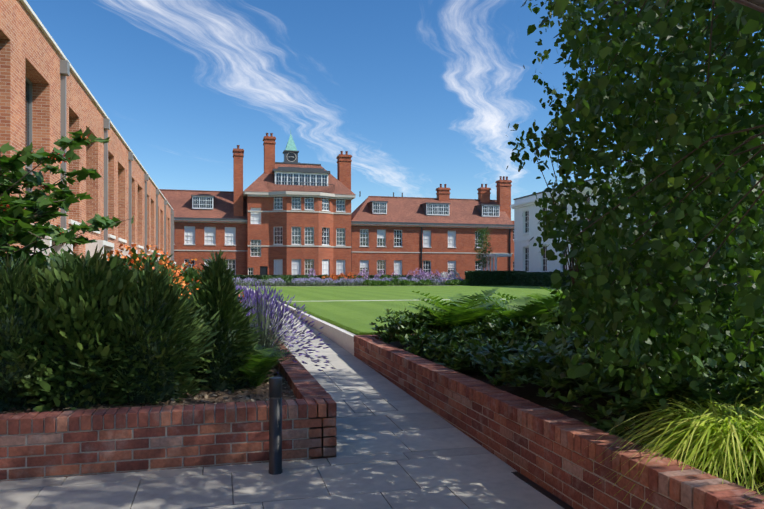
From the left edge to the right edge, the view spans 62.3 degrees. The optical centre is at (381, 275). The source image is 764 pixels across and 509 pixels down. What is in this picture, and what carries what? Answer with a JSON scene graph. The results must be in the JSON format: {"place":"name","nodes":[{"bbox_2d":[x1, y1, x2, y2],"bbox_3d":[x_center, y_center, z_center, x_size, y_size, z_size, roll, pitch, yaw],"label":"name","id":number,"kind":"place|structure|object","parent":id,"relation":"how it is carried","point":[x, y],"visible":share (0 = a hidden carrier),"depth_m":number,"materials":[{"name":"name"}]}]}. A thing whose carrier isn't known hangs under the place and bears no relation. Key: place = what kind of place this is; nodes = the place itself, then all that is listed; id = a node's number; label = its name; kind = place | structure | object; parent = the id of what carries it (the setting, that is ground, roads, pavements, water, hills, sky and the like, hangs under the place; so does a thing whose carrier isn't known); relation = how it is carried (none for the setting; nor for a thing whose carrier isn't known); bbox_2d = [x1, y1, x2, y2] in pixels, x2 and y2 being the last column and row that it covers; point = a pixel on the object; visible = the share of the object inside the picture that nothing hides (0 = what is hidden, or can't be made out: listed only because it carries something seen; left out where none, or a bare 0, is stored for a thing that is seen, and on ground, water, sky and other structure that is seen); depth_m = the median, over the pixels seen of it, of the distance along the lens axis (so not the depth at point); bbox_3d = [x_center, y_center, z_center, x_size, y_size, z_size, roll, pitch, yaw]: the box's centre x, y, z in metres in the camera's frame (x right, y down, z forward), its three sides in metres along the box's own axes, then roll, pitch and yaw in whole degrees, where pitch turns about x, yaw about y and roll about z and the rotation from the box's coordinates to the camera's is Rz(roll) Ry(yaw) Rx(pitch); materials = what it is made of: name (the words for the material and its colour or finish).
{"place":"outdoors","nodes":[
{"label":"outdoors","id":0,"kind":"place"},
{"bbox_2d":[0,285,563,508],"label":"paving","id":1,"kind":"structure","parent":0,"point":[412,453],"depth_m":4.36,"materials":[{"name":"grey stone"}]},
{"bbox_2d":[268,377,282,474],"bbox_3d":[-0.749,1.059,4.451,0.150,0.680,0.150,0,0,-14],"label":"bollard light","id":2,"kind":"object","parent":1,"relation":"on","point":[275,426],"visible":0.92,"depth_m":4.41,"materials":[{"name":"paint"}]},
{"bbox_2d":[343,398,398,412],"bbox_3d":[-0.126,1.342,6.552,0.450,0.013,0.600,0,0,-14],"label":"drain cover frame","id":3,"kind":"object","parent":1,"relation":"on","point":[372,398],"visible":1,"depth_m":6.49,"materials":[{"name":"black metal"}]},
{"bbox_2d":[511,471,573,508],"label":"slot drain","id":4,"kind":"object","parent":1,"relation":"on","point":[549,495],"depth_m":4.09,"materials":[{"name":"black metal"}]},
{"bbox_2d":[235,281,335,376],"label":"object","id":5,"kind":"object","parent":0,"point":[249,295],"depth_m":7.57,"materials":[{"name":"purple plant"}]},
{"bbox_2d":[159,133,513,279],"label":"building","id":6,"kind":"structure","parent":0,"point":[290,215],"depth_m":70.25,"materials":[{"name":"brick"}]},
{"bbox_2d":[245,285,463,286],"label":"bed","id":7,"kind":"object","parent":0,"point":[372,285],"depth_m":63.22,"materials":[{"name":"soil"}]},
{"bbox_2d":[232,274,439,285],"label":"hedge","id":8,"kind":"object","parent":7,"relation":"on","point":[371,276],"depth_m":64.03,"materials":[{"name":"plant"}]},
{"bbox_2d":[233,274,440,285],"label":"perennials","id":9,"kind":"object","parent":7,"relation":"on","point":[284,278],"visible":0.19,"depth_m":62.58,"materials":[{"name":"purple plant"}]},
{"bbox_2d":[321,272,362,279],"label":"orange flowers","id":10,"kind":"object","parent":9,"relation":"on","point":[341,275],"visible":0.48,"depth_m":63.21,"materials":[{"name":"orange plant"}]},
{"bbox_2d":[308,268,453,278],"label":"verbena","id":11,"kind":"object","parent":9,"relation":"on","point":[423,274],"visible":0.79,"depth_m":64.87,"materials":[{"name":"purple plant"}]},
{"bbox_2d":[234,277,467,285],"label":"lavender","id":12,"kind":"object","parent":7,"relation":"on","point":[320,283],"depth_m":59.47,"materials":[{"name":"purple plant"}]},
{"bbox_2d":[361,279,468,285],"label":"greens","id":13,"kind":"object","parent":7,"relation":"on","point":[406,282],"visible":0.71,"depth_m":60.11,"materials":[{"name":"green plant"}]},
{"bbox_2d":[472,227,492,270],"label":"young tree","id":14,"kind":"object","parent":7,"relation":"on","point":[484,233],"depth_m":62.86,"materials":[{"name":"green plant"}]},
{"bbox_2d":[26,0,763,220],"label":"sky","id":15,"kind":"structure","parent":0,"point":[421,95],"materials":[{"name":"blue"}]},
{"bbox_2d":[439,270,459,277],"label":"white flowers","id":16,"kind":"object","parent":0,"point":[444,274],"visible":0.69,"depth_m":66.31,"materials":[{"name":"white plant"}]},
{"bbox_2d":[247,286,715,332],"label":"lawn","id":17,"kind":"structure","parent":0,"point":[338,304],"depth_m":28.14,"materials":[{"name":"green plant"}]},
{"bbox_2d":[276,298,413,334],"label":"curb","id":18,"kind":"structure","parent":17,"relation":"on","point":[350,329],"depth_m":12.11,"materials":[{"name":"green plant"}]},
{"label":"ground","id":19,"kind":"structure","parent":0,"visible":0},
{"bbox_2d":[0,0,175,265],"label":"building","id":20,"kind":"structure","parent":19,"relation":"on","point":[47,99],"depth_m":19.68,"materials":[{"name":"brick"}]},
{"bbox_2d":[131,474,263,508],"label":"joint","id":21,"kind":"object","parent":19,"relation":"on","point":[232,493],"depth_m":4.08,"materials":[{"name":"grey concrete"}]},
{"bbox_2d":[241,285,486,354],"bbox_3d":[20.575,1.211,44.405,57.800,0.476,56.150,0,0,-14],"label":"stone edging","id":22,"kind":"object","parent":19,"relation":"on","point":[342,338],"visible":0.17,"depth_m":12.15,"materials":[{"name":"beige stone"}]},
{"bbox_2d":[0,337,732,508],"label":"brick wall","id":23,"kind":"structure","parent":19,"relation":"on","point":[215,434],"depth_m":4.49,"materials":[{"name":"red brick"}]},
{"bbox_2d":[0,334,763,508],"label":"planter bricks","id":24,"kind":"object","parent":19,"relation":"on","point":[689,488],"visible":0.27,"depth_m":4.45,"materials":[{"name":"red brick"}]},
{"bbox_2d":[0,364,296,414],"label":"bed","id":25,"kind":"object","parent":24,"relation":"in","point":[234,398],"depth_m":5.49,"materials":[{"name":"brown soil"}]},
{"bbox_2d":[0,251,51,268],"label":"shrub sprigs","id":26,"kind":"object","parent":25,"relation":"on","point":[33,259],"visible":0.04,"depth_m":7.01,"materials":[{"name":"green plant"}]},
{"bbox_2d":[3,257,50,284],"bbox_3d":[-4.059,0.435,7.160,1.947,1.329,2.010,0,0,-14],"label":"shrub","id":27,"kind":"object","parent":25,"relation":"on","point":[40,262],"visible":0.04,"depth_m":7.23,"materials":[{"name":"green plant"}]},
{"bbox_2d":[0,261,66,413],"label":"shrub","id":28,"kind":"object","parent":25,"relation":"on","point":[26,272],"depth_m":4.96,"materials":[{"name":"green plant"}]},
{"bbox_2d":[0,253,115,403],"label":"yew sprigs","id":29,"kind":"object","parent":25,"relation":"on","point":[15,278],"visible":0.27,"depth_m":5.01,"materials":[{"name":"green plant"}]},
{"bbox_2d":[41,253,75,267],"bbox_3d":[-5.327,0.355,10.438,2.142,1.493,2.283,0,0,-14],"label":"shrub","id":30,"kind":"object","parent":25,"relation":"on","point":[61,258],"depth_m":10.44,"materials":[{"name":"green plant"}]},
{"bbox_2d":[36,247,91,261],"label":"shrub sprigs","id":31,"kind":"object","parent":25,"relation":"on","point":[61,251],"visible":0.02,"depth_m":10.36,"materials":[{"name":"green plant"}]},
{"bbox_2d":[0,127,133,263],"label":"tree","id":32,"kind":"object","parent":25,"relation":"on","point":[24,237],"depth_m":7.39,"materials":[{"name":"green plant"}]},
{"bbox_2d":[0,134,88,261],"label":"viburnum berries","id":33,"kind":"object","parent":32,"relation":"attached to","point":[60,162],"visible":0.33,"depth_m":7.17,"materials":[{"name":"plant"}]},
{"bbox_2d":[4,255,142,411],"bbox_3d":[-2.559,0.456,5.465,1.415,1.235,1.244,0,0,-14],"label":"shrub","id":34,"kind":"object","parent":25,"relation":"on","point":[52,295],"depth_m":5.08,"materials":[{"name":"green plant"}]},
{"bbox_2d":[0,244,171,411],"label":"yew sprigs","id":35,"kind":"object","parent":25,"relation":"on","point":[112,263],"visible":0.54,"depth_m":5.05,"materials":[{"name":"green plant"}]},
{"bbox_2d":[67,258,219,405],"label":"yew sprigs","id":36,"kind":"object","parent":25,"relation":"on","point":[184,293],"visible":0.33,"depth_m":5.29,"materials":[{"name":"green plant"}]},
{"bbox_2d":[82,268,211,405],"bbox_3d":[-2.088,0.507,5.518,1.136,1.125,1.017,0,0,-14],"label":"yew","id":37,"kind":"object","parent":25,"relation":"on","point":[184,376],"depth_m":5.27,"materials":[{"name":"green plant"}]},
{"bbox_2d":[107,253,188,301],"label":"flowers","id":38,"kind":"object","parent":25,"relation":"on","point":[142,262],"depth_m":7.67,"materials":[{"name":"orange plant"}]},
{"bbox_2d":[106,243,192,299],"bbox_3d":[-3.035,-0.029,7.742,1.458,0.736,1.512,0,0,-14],"label":"flowers","id":39,"kind":"object","parent":38,"relation":"on","point":[130,253],"visible":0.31,"depth_m":7.72,"materials":[{"name":"orange plant"}]},
{"bbox_2d":[0,362,295,413],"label":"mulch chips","id":40,"kind":"object","parent":25,"relation":"on","point":[242,397],"visible":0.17,"depth_m":5.35,"materials":[{"name":"brown wood"}]},
{"bbox_2d":[140,249,189,269],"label":"shrub sprigs","id":41,"kind":"object","parent":25,"relation":"on","point":[161,256],"visible":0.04,"depth_m":9.86,"materials":[{"name":"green plant"}]},
{"bbox_2d":[145,254,189,283],"bbox_3d":[-3.627,0.390,9.923,2.037,1.444,1.851,0,0,-14],"label":"shrub","id":42,"kind":"object","parent":25,"relation":"on","point":[169,263],"visible":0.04,"depth_m":9.92,"materials":[{"name":"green plant"}]},
{"bbox_2d":[179,267,235,308],"bbox_3d":[-2.726,0.477,9.169,1.762,1.211,1.722,0,0,-14],"label":"shrub","id":43,"kind":"object","parent":25,"relation":"on","point":[193,274],"depth_m":8.96,"materials":[{"name":"green plant"}]},
{"bbox_2d":[170,258,243,302],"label":"flowers","id":44,"kind":"object","parent":43,"relation":"in","point":[185,267],"visible":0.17,"depth_m":9.09,"materials":[{"name":"orange plant"}]},
{"bbox_2d":[170,263,256,323],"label":"shrub sprigs","id":45,"kind":"object","parent":25,"relation":"on","point":[187,277],"visible":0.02,"depth_m":9.03,"materials":[{"name":"orange plant"}]},
{"bbox_2d":[183,259,273,392],"bbox_3d":[-1.559,0.448,6.110,1.001,1.236,0.940,0,0,-14],"label":"yew cone","id":46,"kind":"object","parent":25,"relation":"on","point":[245,345],"depth_m":5.93,"materials":[{"name":"green plant"}]},
{"bbox_2d":[185,249,272,392],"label":"yew cone sprigs","id":47,"kind":"object","parent":25,"relation":"on","point":[195,293],"visible":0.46,"depth_m":5.99,"materials":[{"name":"green plant"}]},
{"bbox_2d":[232,344,289,386],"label":"ferns","id":48,"kind":"object","parent":25,"relation":"on","point":[259,369],"visible":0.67,"depth_m":5.88,"materials":[{"name":"green plant"}]},
{"bbox_2d":[389,341,763,494],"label":"bed","id":49,"kind":"object","parent":24,"relation":"in","point":[529,391],"depth_m":5.21,"materials":[{"name":"soil"}]},
{"bbox_2d":[369,308,763,440],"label":"shrubs","id":50,"kind":"object","parent":49,"relation":"on","point":[515,354],"visible":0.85,"depth_m":5.02,"materials":[{"name":"green plant"}]},
{"bbox_2d":[408,287,763,372],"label":"ferns","id":51,"kind":"object","parent":49,"relation":"on","point":[462,310],"visible":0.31,"depth_m":8.35,"materials":[{"name":"green plant"}]},
{"bbox_2d":[578,389,763,508],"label":"hakone grass","id":52,"kind":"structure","parent":49,"relation":"on","point":[714,434],"depth_m":3.34,"materials":[{"name":"green plant"}]},
{"bbox_2d":[465,270,526,285],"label":"hedge","id":53,"kind":"object","parent":19,"relation":"on","point":[471,273],"depth_m":61.16,"materials":[{"name":"green plant"}]},
{"bbox_2d":[512,271,634,287],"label":"hedge","id":54,"kind":"object","parent":19,"relation":"on","point":[515,282],"depth_m":57.28,"materials":[{"name":"green plant"}]},
{"bbox_2d":[478,142,763,283],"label":"white building","id":55,"kind":"structure","parent":19,"relation":"on","point":[528,257],"depth_m":62.15,"materials":[{"name":"paint"}]},
{"bbox_2d":[506,0,763,406],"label":"birch tree","id":56,"kind":"object","parent":19,"relation":"on","point":[653,322],"depth_m":3.73,"materials":[{"name":"green plant"}]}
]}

